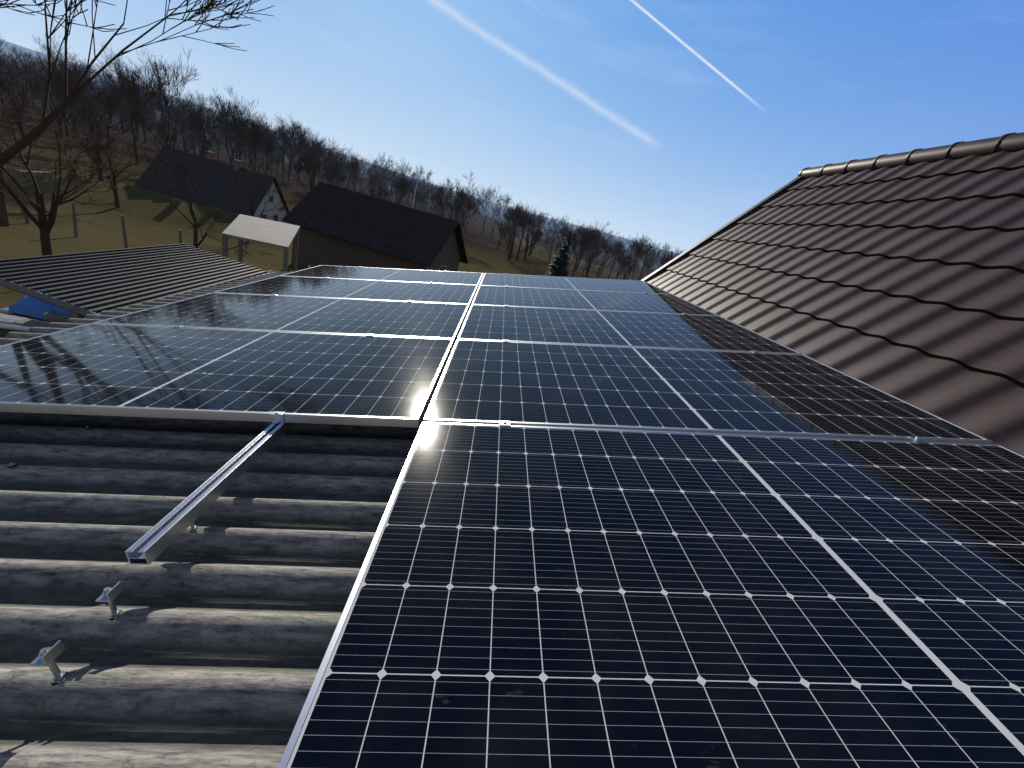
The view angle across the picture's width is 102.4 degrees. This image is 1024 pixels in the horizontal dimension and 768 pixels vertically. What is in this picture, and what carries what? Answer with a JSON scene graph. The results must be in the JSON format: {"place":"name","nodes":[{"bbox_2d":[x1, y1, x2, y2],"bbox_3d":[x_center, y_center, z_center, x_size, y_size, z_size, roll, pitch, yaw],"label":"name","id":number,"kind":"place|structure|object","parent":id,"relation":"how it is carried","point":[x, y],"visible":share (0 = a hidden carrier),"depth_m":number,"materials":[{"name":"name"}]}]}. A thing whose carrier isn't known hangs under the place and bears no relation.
{"place":"outdoors","nodes":[
{"label":"outdoors","id":0,"kind":"place"},
{"bbox_2d":[0,39,677,337],"bbox_3d":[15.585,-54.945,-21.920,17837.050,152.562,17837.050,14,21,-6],"label":"terrain","id":1,"kind":"structure","parent":0,"point":[150,210],"depth_m":30.57,"materials":[{"name":"green plant"}]},
{"bbox_2d":[0,190,10,225],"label":"hen house","id":2,"kind":"structure","parent":1,"relation":"on","point":[4,221],"depth_m":17.45,"materials":[{"name":"brown wood"}]},
{"bbox_2d":[0,38,21,103],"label":"bare tree","id":3,"kind":"object","parent":1,"relation":"on","point":[11,63],"visible":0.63,"depth_m":98.49,"materials":[{"name":"brown plant"}]},
{"bbox_2d":[2,45,30,103],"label":"bare tree","id":4,"kind":"object","parent":1,"relation":"on","point":[20,55],"visible":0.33,"depth_m":113.75,"materials":[{"name":"brown plant"}]},
{"bbox_2d":[5,70,37,109],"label":"bare tree","id":5,"kind":"object","parent":1,"relation":"on","point":[20,83],"visible":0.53,"depth_m":94.19,"materials":[{"name":"brown plant"}]},
{"bbox_2d":[0,51,51,137],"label":"bare tree","id":6,"kind":"object","parent":1,"relation":"on","point":[8,88],"visible":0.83,"depth_m":45.57,"materials":[{"name":"brown plant"}]},
{"bbox_2d":[2,162,57,213],"bbox_3d":[-25.980,-10.030,21.250,2.568,2.443,2.182,8,22,-20],"label":"pergola","id":7,"kind":"object","parent":1,"relation":"on","point":[18,178],"visible":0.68,"depth_m":21.59,"materials":[{"name":"grey"}]},
{"bbox_2d":[0,0,74,20],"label":"tree","id":8,"kind":"object","parent":1,"relation":"on","point":[5,4],"visible":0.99,"depth_m":8.57,"materials":[{"name":"brown plant"}]},
{"bbox_2d":[6,56,76,120],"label":"skyline tree","id":9,"kind":"object","parent":1,"relation":"on","point":[37,65],"visible":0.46,"depth_m":70.66,"materials":[{"name":"brown plant"}]},
{"bbox_2d":[0,279,96,318],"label":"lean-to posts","id":10,"kind":"object","parent":1,"relation":"on","point":[77,312],"visible":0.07,"depth_m":5.58,"materials":[{"name":"metal"}]},
{"bbox_2d":[0,243,269,314],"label":"ribbed lean to roof","id":11,"kind":"object","parent":10,"relation":"on","point":[98,282],"visible":0.54,"depth_m":6.94,"materials":[{"name":"grey metal"}]},
{"bbox_2d":[0,292,97,331],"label":"barrel tarp","id":12,"kind":"object","parent":1,"relation":"on","point":[46,312],"visible":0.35,"depth_m":9.35,"materials":[{"name":"blue plastic"}]},
{"bbox_2d":[19,29,85,135],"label":"skyline tree","id":13,"kind":"object","parent":1,"relation":"on","point":[44,85],"visible":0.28,"depth_m":65.63,"materials":[{"name":"brown plant"}]},
{"bbox_2d":[28,48,99,136],"bbox_3d":[-65.693,-42.669,61.078,6.955,12.942,11.369,-3,28,-40],"label":"skyline tree","id":14,"kind":"object","parent":1,"relation":"on","point":[55,81],"visible":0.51,"depth_m":60.34,"materials":[{"name":"brown plant"}]},
{"bbox_2d":[0,54,136,255],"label":"tree","id":15,"kind":"object","parent":1,"relation":"on","point":[44,225],"visible":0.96,"depth_m":11.88,"materials":[{"name":"brown plant"}]},
{"bbox_2d":[44,50,118,132],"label":"skyline tree","id":16,"kind":"object","parent":1,"relation":"on","point":[74,119],"visible":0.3,"depth_m":77.92,"materials":[{"name":"brown plant"}]},
{"bbox_2d":[28,42,148,181],"bbox_3d":[-33.704,-20.699,32.799,7.915,9.725,5.868,9,22,-17],"label":"tree","id":17,"kind":"object","parent":1,"relation":"on","point":[91,119],"visible":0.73,"depth_m":33.05,"materials":[{"name":"brown plant"}]},
{"bbox_2d":[47,52,129,147],"bbox_3d":[-60.762,-40.119,59.194,8.423,12.124,6.468,5,23,-26],"label":"skyline tree","id":18,"kind":"object","parent":1,"relation":"on","point":[95,99],"visible":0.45,"depth_m":58.57,"materials":[{"name":"brown plant"}]},
{"bbox_2d":[63,90,157,148],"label":"skyline tree","id":19,"kind":"object","parent":1,"relation":"on","point":[108,131],"visible":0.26,"depth_m":66.15,"materials":[{"name":"brown plant"}]},
{"bbox_2d":[70,91,160,207],"bbox_3d":[-25.533,-14.702,26.763,3.996,7.202,4.410,31,26,35],"label":"tree","id":20,"kind":"object","parent":1,"relation":"on","point":[117,205],"visible":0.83,"depth_m":26.05,"materials":[{"name":"brown plant"}]},
{"bbox_2d":[98,73,139,135],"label":"skyline tree","id":21,"kind":"object","parent":1,"relation":"on","point":[117,111],"visible":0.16,"depth_m":110.06,"materials":[{"name":"brown plant"}]},
{"bbox_2d":[91,63,167,165],"bbox_3d":[-49.618,-34.613,53.493,6.058,11.957,6.971,16,21,0],"label":"skyline tree","id":22,"kind":"object","parent":1,"relation":"on","point":[128,94],"visible":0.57,"depth_m":53.28,"materials":[{"name":"brown plant"}]},
{"bbox_2d":[98,53,169,140],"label":"skyline tree","id":23,"kind":"object","parent":1,"relation":"on","point":[118,65],"visible":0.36,"depth_m":100.34,"materials":[{"name":"brown plant"}]},
{"bbox_2d":[0,0,274,167],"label":"tree","id":24,"kind":"object","parent":1,"relation":"on","point":[12,151],"visible":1,"depth_m":9.90,"materials":[{"name":"brown plant"}]},
{"bbox_2d":[94,40,197,148],"bbox_3d":[-35.493,-26.241,40.386,6.365,13.655,7.460,27,24,27],"label":"tree","id":25,"kind":"object","parent":1,"relation":"on","point":[162,84],"visible":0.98,"depth_m":39.81,"materials":[{"name":"brown plant"}]},
{"bbox_2d":[127,74,175,143],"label":"skyline tree","id":26,"kind":"object","parent":1,"relation":"on","point":[144,129],"visible":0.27,"depth_m":103.47,"materials":[{"name":"brown plant"}]},
{"bbox_2d":[2,190,310,270],"bbox_3d":[-19.401,-7.171,18.240,24.451,2.972,0.240,20,21,10],"label":"pasture fence","id":27,"kind":"object","parent":1,"relation":"on","point":[123,223],"visible":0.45,"depth_m":17.97,"materials":[{"name":"grey"}]},
{"bbox_2d":[122,88,197,147],"bbox_3d":[-45.974,-33.915,55.333,9.117,11.295,6.415,14,21,-5],"label":"skyline tree","id":28,"kind":"object","parent":1,"relation":"on","point":[183,106],"visible":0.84,"depth_m":54.25,"materials":[{"name":"brown plant"}]},
{"bbox_2d":[100,137,256,256],"bbox_3d":[-13.894,-7.562,17.762,5.467,5.241,2.996,8,23,-21],"label":"tree","id":29,"kind":"object","parent":1,"relation":"on","point":[195,231],"visible":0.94,"depth_m":17.50,"materials":[{"name":"brown plant"}]},
{"bbox_2d":[150,103,208,151],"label":"skyline tree","id":30,"kind":"object","parent":1,"relation":"on","point":[185,140],"visible":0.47,"depth_m":80.28,"materials":[{"name":"brown plant"}]},
{"bbox_2d":[142,103,219,157],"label":"skyline tree","id":31,"kind":"object","parent":1,"relation":"on","point":[181,131],"visible":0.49,"depth_m":82.03,"materials":[{"name":"brown plant"}]},
{"bbox_2d":[160,90,216,153],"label":"skyline tree","id":32,"kind":"object","parent":1,"relation":"on","point":[191,111],"visible":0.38,"depth_m":109.08,"materials":[{"name":"brown plant"}]},
{"bbox_2d":[184,91,233,156],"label":"skyline tree","id":33,"kind":"object","parent":1,"relation":"on","point":[200,124],"visible":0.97,"depth_m":56.26,"materials":[{"name":"brown plant"}]},
{"bbox_2d":[134,146,288,222],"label":"old cottage","id":34,"kind":"structure","parent":1,"relation":"on","point":[210,192],"depth_m":34.80,"materials":[{"name":"ceramic"}]},
{"bbox_2d":[205,87,267,164],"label":"skyline tree","id":35,"kind":"object","parent":1,"relation":"on","point":[230,118],"visible":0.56,"depth_m":66.38,"materials":[{"name":"brown plant"}]},
{"bbox_2d":[214,85,264,160],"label":"skyline tree","id":36,"kind":"object","parent":1,"relation":"on","point":[243,144],"visible":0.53,"depth_m":66.34,"materials":[{"name":"brown plant"}]},
{"bbox_2d":[222,110,279,171],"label":"skyline tree","id":37,"kind":"object","parent":1,"relation":"on","point":[242,130],"visible":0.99,"depth_m":57.92,"materials":[{"name":"brown plant"}]},
{"bbox_2d":[220,157,289,218],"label":"tree","id":38,"kind":"object","parent":1,"relation":"on","point":[249,194],"visible":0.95,"depth_m":28.57,"materials":[{"name":"brown plant"}]},
{"bbox_2d":[240,99,270,167],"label":"skyline tree","id":39,"kind":"object","parent":1,"relation":"on","point":[244,106],"visible":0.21,"depth_m":124.23,"materials":[{"name":"brown plant"}]},
{"bbox_2d":[222,214,299,272],"bbox_3d":[-8.457,-4.042,14.909,2.881,2.967,4.449,4,24,-27],"label":"grey canopy","id":40,"kind":"object","parent":1,"relation":"on","point":[241,227],"visible":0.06,"depth_m":13.76,"materials":[{"name":"grey metal"}]},
{"bbox_2d":[259,131,293,173],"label":"skyline tree","id":41,"kind":"object","parent":1,"relation":"on","point":[268,146],"visible":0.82,"depth_m":74.35,"materials":[{"name":"brown plant"}]},
{"bbox_2d":[264,120,302,180],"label":"skyline tree","id":42,"kind":"object","parent":1,"relation":"on","point":[280,131],"visible":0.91,"depth_m":109.81,"materials":[{"name":"brown plant"}]},
{"bbox_2d":[281,125,309,181],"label":"skyline tree","id":43,"kind":"object","parent":1,"relation":"on","point":[303,140],"visible":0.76,"depth_m":111.85,"materials":[{"name":"brown plant"}]},
{"bbox_2d":[285,114,318,182],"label":"skyline tree","id":44,"kind":"object","parent":1,"relation":"on","point":[299,127],"visible":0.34,"depth_m":117.02,"materials":[{"name":"brown plant"}]},
{"bbox_2d":[278,136,348,193],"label":"tree","id":45,"kind":"object","parent":1,"relation":"on","point":[299,166],"visible":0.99,"depth_m":46.91,"materials":[{"name":"brown plant"}]},
{"bbox_2d":[296,128,332,188],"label":"skyline tree","id":46,"kind":"object","parent":1,"relation":"on","point":[318,162],"visible":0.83,"depth_m":79.00,"materials":[{"name":"brown plant"}]},
{"bbox_2d":[299,136,331,169],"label":"skyline tree","id":47,"kind":"object","parent":1,"relation":"on","point":[312,149],"visible":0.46,"depth_m":99.71,"materials":[{"name":"brown plant"}]},
{"bbox_2d":[300,133,331,190],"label":"skyline tree","id":48,"kind":"object","parent":1,"relation":"on","point":[318,141],"visible":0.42,"depth_m":87.19,"materials":[{"name":"brown plant"}]},
{"bbox_2d":[315,139,348,186],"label":"skyline tree","id":49,"kind":"object","parent":1,"relation":"on","point":[328,177],"visible":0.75,"depth_m":72.71,"materials":[{"name":"brown plant"}]},
{"bbox_2d":[261,195,446,270],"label":"cottage shed windows","id":50,"kind":"structure","parent":1,"relation":"on","point":[443,268],"depth_m":36.28,"materials":[{"name":"black glass"}]},
{"bbox_2d":[340,155,372,190],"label":"skyline tree","id":51,"kind":"object","parent":1,"relation":"on","point":[353,164],"visible":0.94,"depth_m":99.59,"materials":[{"name":"brown plant"}]},
{"bbox_2d":[281,181,467,271],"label":"barn","id":52,"kind":"structure","parent":1,"relation":"on","point":[339,226],"depth_m":24.01,"materials":[{"name":"black"}]},
{"bbox_2d":[359,162,396,199],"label":"skyline tree","id":53,"kind":"object","parent":1,"relation":"on","point":[384,194],"visible":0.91,"depth_m":76.23,"materials":[{"name":"brown plant"}]},
{"bbox_2d":[366,154,392,194],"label":"bare tree","id":54,"kind":"object","parent":1,"relation":"on","point":[380,167],"visible":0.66,"depth_m":187.48,"materials":[{"name":"brown plant"}]},
{"bbox_2d":[378,155,408,200],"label":"bare tree","id":55,"kind":"object","parent":1,"relation":"on","point":[402,170],"visible":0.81,"depth_m":165.81,"materials":[{"name":"brown plant"}]},
{"bbox_2d":[388,175,414,203],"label":"skyline tree","id":56,"kind":"object","parent":1,"relation":"on","point":[403,184],"visible":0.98,"depth_m":80.85,"materials":[{"name":"brown plant"}]},
{"bbox_2d":[400,179,428,208],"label":"skyline tree","id":57,"kind":"object","parent":1,"relation":"on","point":[416,193],"visible":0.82,"depth_m":115.08,"materials":[{"name":"brown plant"}]},
{"bbox_2d":[417,167,439,207],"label":"bare tree","id":58,"kind":"object","parent":1,"relation":"on","point":[427,178],"visible":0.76,"depth_m":228.94,"materials":[{"name":"brown plant"}]},
{"bbox_2d":[421,184,451,216],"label":"skyline tree","id":59,"kind":"object","parent":1,"relation":"on","point":[439,191],"visible":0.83,"depth_m":87.68,"materials":[{"name":"brown plant"}]},
{"bbox_2d":[436,185,480,227],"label":"skyline tree","id":60,"kind":"object","parent":1,"relation":"on","point":[458,202],"visible":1,"depth_m":68.80,"materials":[{"name":"brown plant"}]},
{"bbox_2d":[456,187,484,231],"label":"skyline tree","id":61,"kind":"object","parent":1,"relation":"on","point":[467,208],"visible":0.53,"depth_m":111.37,"materials":[{"name":"brown plant"}]},
{"bbox_2d":[475,184,511,235],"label":"bare tree","id":62,"kind":"object","parent":1,"relation":"on","point":[485,198],"visible":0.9,"depth_m":157.84,"materials":[{"name":"brown plant"}]},
{"bbox_2d":[476,183,511,238],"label":"bare tree","id":63,"kind":"object","parent":1,"relation":"on","point":[495,209],"visible":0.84,"depth_m":165.63,"materials":[{"name":"brown plant"}]},
{"bbox_2d":[495,205,527,260],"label":"skyline tree","id":64,"kind":"object","parent":1,"relation":"on","point":[521,223],"visible":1,"depth_m":71.67,"materials":[{"name":"brown plant"}]},
{"bbox_2d":[495,208,528,258],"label":"skyline tree","id":65,"kind":"object","parent":1,"relation":"on","point":[518,215],"visible":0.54,"depth_m":77.88,"materials":[{"name":"brown plant"}]},
{"bbox_2d":[504,204,547,261],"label":"skyline tree","id":66,"kind":"object","parent":1,"relation":"on","point":[526,251],"visible":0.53,"depth_m":82.21,"materials":[{"name":"brown plant"}]},
{"bbox_2d":[507,206,545,260],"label":"skyline tree","id":67,"kind":"object","parent":1,"relation":"on","point":[519,251],"visible":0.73,"depth_m":79.40,"materials":[{"name":"brown plant"}]},
{"bbox_2d":[528,215,549,256],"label":"skyline tree","id":68,"kind":"object","parent":1,"relation":"on","point":[531,232],"visible":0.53,"depth_m":116.96,"materials":[{"name":"brown plant"}]},
{"bbox_2d":[527,210,552,254],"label":"skyline tree","id":69,"kind":"object","parent":1,"relation":"on","point":[535,213],"visible":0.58,"depth_m":117.32,"materials":[{"name":"brown plant"}]},
{"bbox_2d":[541,227,559,261],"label":"skyline tree","id":70,"kind":"object","parent":1,"relation":"on","point":[554,233],"visible":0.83,"depth_m":120.41,"materials":[{"name":"brown plant"}]},
{"bbox_2d":[542,224,572,263],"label":"skyline tree","id":71,"kind":"object","parent":1,"relation":"on","point":[561,231],"visible":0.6,"depth_m":76.56,"materials":[{"name":"brown plant"}]},
{"bbox_2d":[544,224,572,276],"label":"conifer tree","id":72,"kind":"object","parent":1,"relation":"on","point":[559,266],"visible":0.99,"depth_m":58.57,"materials":[{"name":"green plant"}]},
{"bbox_2d":[546,215,574,253],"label":"bare tree","id":73,"kind":"object","parent":1,"relation":"on","point":[554,223],"visible":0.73,"depth_m":189.58,"materials":[{"name":"brown plant"}]},
{"bbox_2d":[556,216,580,254],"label":"skyline tree","id":74,"kind":"object","parent":1,"relation":"on","point":[558,230],"visible":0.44,"depth_m":111.16,"materials":[{"name":"brown plant"}]},
{"bbox_2d":[571,228,598,272],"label":"skyline tree","id":75,"kind":"object","parent":1,"relation":"on","point":[575,244],"visible":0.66,"depth_m":82.61,"materials":[{"name":"brown plant"}]},
{"bbox_2d":[571,221,599,276],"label":"skyline tree","id":76,"kind":"object","parent":1,"relation":"on","point":[585,242],"visible":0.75,"depth_m":76.48,"materials":[{"name":"brown plant"}]},
{"bbox_2d":[566,222,608,277],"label":"skyline tree","id":77,"kind":"object","parent":1,"relation":"on","point":[588,255],"visible":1,"depth_m":74.17,"materials":[{"name":"brown plant"}]},
{"bbox_2d":[581,228,604,275],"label":"skyline tree","id":78,"kind":"object","parent":1,"relation":"on","point":[597,250],"visible":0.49,"depth_m":92.45,"materials":[{"name":"brown plant"}]},
{"bbox_2d":[586,220,612,269],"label":"skyline tree","id":79,"kind":"object","parent":1,"relation":"on","point":[601,237],"visible":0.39,"depth_m":140.18,"materials":[{"name":"brown plant"}]},
{"bbox_2d":[596,232,615,277],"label":"skyline tree","id":80,"kind":"object","parent":1,"relation":"on","point":[606,252],"visible":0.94,"depth_m":99.21,"materials":[{"name":"brown plant"}]},
{"bbox_2d":[598,234,629,276],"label":"skyline tree","id":81,"kind":"object","parent":1,"relation":"on","point":[607,243],"visible":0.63,"depth_m":112.81,"materials":[{"name":"brown plant"}]},
{"bbox_2d":[615,239,635,278],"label":"skyline tree","id":82,"kind":"object","parent":1,"relation":"on","point":[628,255],"visible":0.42,"depth_m":117.84,"materials":[{"name":"brown plant"}]},
{"bbox_2d":[617,237,649,279],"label":"skyline tree","id":83,"kind":"object","parent":1,"relation":"on","point":[627,265],"visible":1,"depth_m":76.60,"materials":[{"name":"brown plant"}]},
{"bbox_2d":[626,235,656,279],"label":"skyline tree","id":84,"kind":"object","parent":1,"relation":"on","point":[637,248],"visible":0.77,"depth_m":103.06,"materials":[{"name":"brown plant"}]},
{"bbox_2d":[638,239,659,279],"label":"skyline tree","id":85,"kind":"object","parent":1,"relation":"on","point":[645,262],"visible":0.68,"depth_m":146.26,"materials":[{"name":"brown plant"}]},
{"bbox_2d":[639,245,675,270],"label":"skyline tree","id":86,"kind":"object","parent":1,"relation":"on","point":[664,259],"visible":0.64,"depth_m":70.03,"materials":[{"name":"brown plant"}]},
{"bbox_2d":[0,0,1023,252],"label":"sky","id":87,"kind":"structure","parent":0,"point":[663,121],"materials":[{"name":"blue"}]},
{"bbox_2d":[645,150,1023,454],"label":"tiled roof","id":88,"kind":"structure","parent":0,"point":[904,282],"depth_m":2.90,"materials":[{"name":"brown tile"}]},
{"bbox_2d":[641,176,802,280],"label":"roof edge trim","id":89,"kind":"structure","parent":88,"relation":"attached to","point":[731,222],"depth_m":5.67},
{"bbox_2d":[797,132,1023,178],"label":"roof ridge cap","id":90,"kind":"object","parent":88,"relation":"on","point":[1011,142],"visible":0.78,"depth_m":3.82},
{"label":"house walls","id":91,"kind":"object","parent":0,"visible":0},
{"bbox_2d":[0,271,480,767],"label":"corrugated roof","id":92,"kind":"structure","parent":91,"relation":"on","point":[207,647],"depth_m":1.05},
{"bbox_2d":[29,522,196,685],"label":"roof mounting brackets","id":93,"kind":"object","parent":92,"relation":"on","point":[47,656],"visible":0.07,"depth_m":0.80,"materials":[{"name":"silver metal"}]},
{"bbox_2d":[125,423,294,564],"bbox_3d":[-0.920,-0.576,3.447,0.046,0.040,5.315,2,22,-2],"label":"rail","id":94,"kind":"object","parent":92,"relation":"on","point":[151,545],"visible":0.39,"depth_m":1.17,"materials":[{"name":"silver metal"}]},
{"bbox_2d":[0,323,453,427],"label":"solar panel","id":95,"kind":"object","parent":92,"relation":"on","point":[176,372],"visible":1,"depth_m":1.91,"materials":[{"name":"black glass"}]},
{"bbox_2d":[174,266,926,441],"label":"panel clamps","id":96,"kind":"object","parent":95,"relation":"attached to","point":[277,417],"visible":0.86,"depth_m":1.59,"materials":[{"name":"silver metal"}]},
{"bbox_2d":[93,293,468,342],"bbox_3d":[-1.518,-0.535,3.164,2.278,0.036,1.134,2,22,-2],"label":"solar panel","id":97,"kind":"object","parent":92,"relation":"on","point":[231,311],"visible":0.84,"depth_m":3.02,"materials":[{"name":"blue glass"}]},
{"bbox_2d":[213,276,477,307],"bbox_3d":[-1.530,-0.966,4.235,2.278,0.036,1.134,2,22,-2],"label":"solar panel","id":98,"kind":"object","parent":92,"relation":"on","point":[368,289],"visible":0.84,"depth_m":4.13,"materials":[{"name":"blue glass"}]},
{"bbox_2d":[280,265,482,285],"bbox_3d":[-1.542,-1.396,5.305,2.278,0.036,1.134,2,22,-2],"label":"solar panel","id":99,"kind":"object","parent":92,"relation":"on","point":[400,275],"visible":0.77,"depth_m":5.22,"materials":[{"name":"blue glass"}]},
{"bbox_2d":[480,273,670,293],"bbox_3d":[0.753,-1.302,5.368,2.278,0.036,1.134,2,22,-2],"label":"solar panel","id":100,"kind":"object","parent":92,"relation":"on","point":[569,283],"visible":0.77,"depth_m":5.29,"materials":[{"name":"blue glass"}]},
{"bbox_2d":[472,285,718,315],"bbox_3d":[0.765,-0.872,4.298,2.278,0.036,1.134,2,22,-2],"label":"solar panel","id":101,"kind":"object","parent":92,"relation":"on","point":[579,299],"visible":0.78,"depth_m":4.19,"materials":[{"name":"blue glass"}]},
{"bbox_2d":[457,305,801,354],"bbox_3d":[0.777,-0.442,3.227,2.278,0.036,1.134,2,22,-2],"label":"solar panel","id":102,"kind":"object","parent":92,"relation":"on","point":[593,327],"visible":0.77,"depth_m":3.09,"materials":[{"name":"blue glass"}]},
{"bbox_2d":[278,422,1023,767],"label":"solar panel","id":103,"kind":"object","parent":92,"relation":"on","point":[532,596],"visible":1,"depth_m":0.86,"materials":[{"name":"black glass"}]},
{"bbox_2d":[423,339,992,443],"bbox_3d":[0.788,-0.011,2.156,2.278,0.036,1.134,2,22,-2],"label":"solar panel","id":104,"kind":"object","parent":92,"relation":"on","point":[583,386],"visible":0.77,"depth_m":1.95,"materials":[{"name":"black glass"}]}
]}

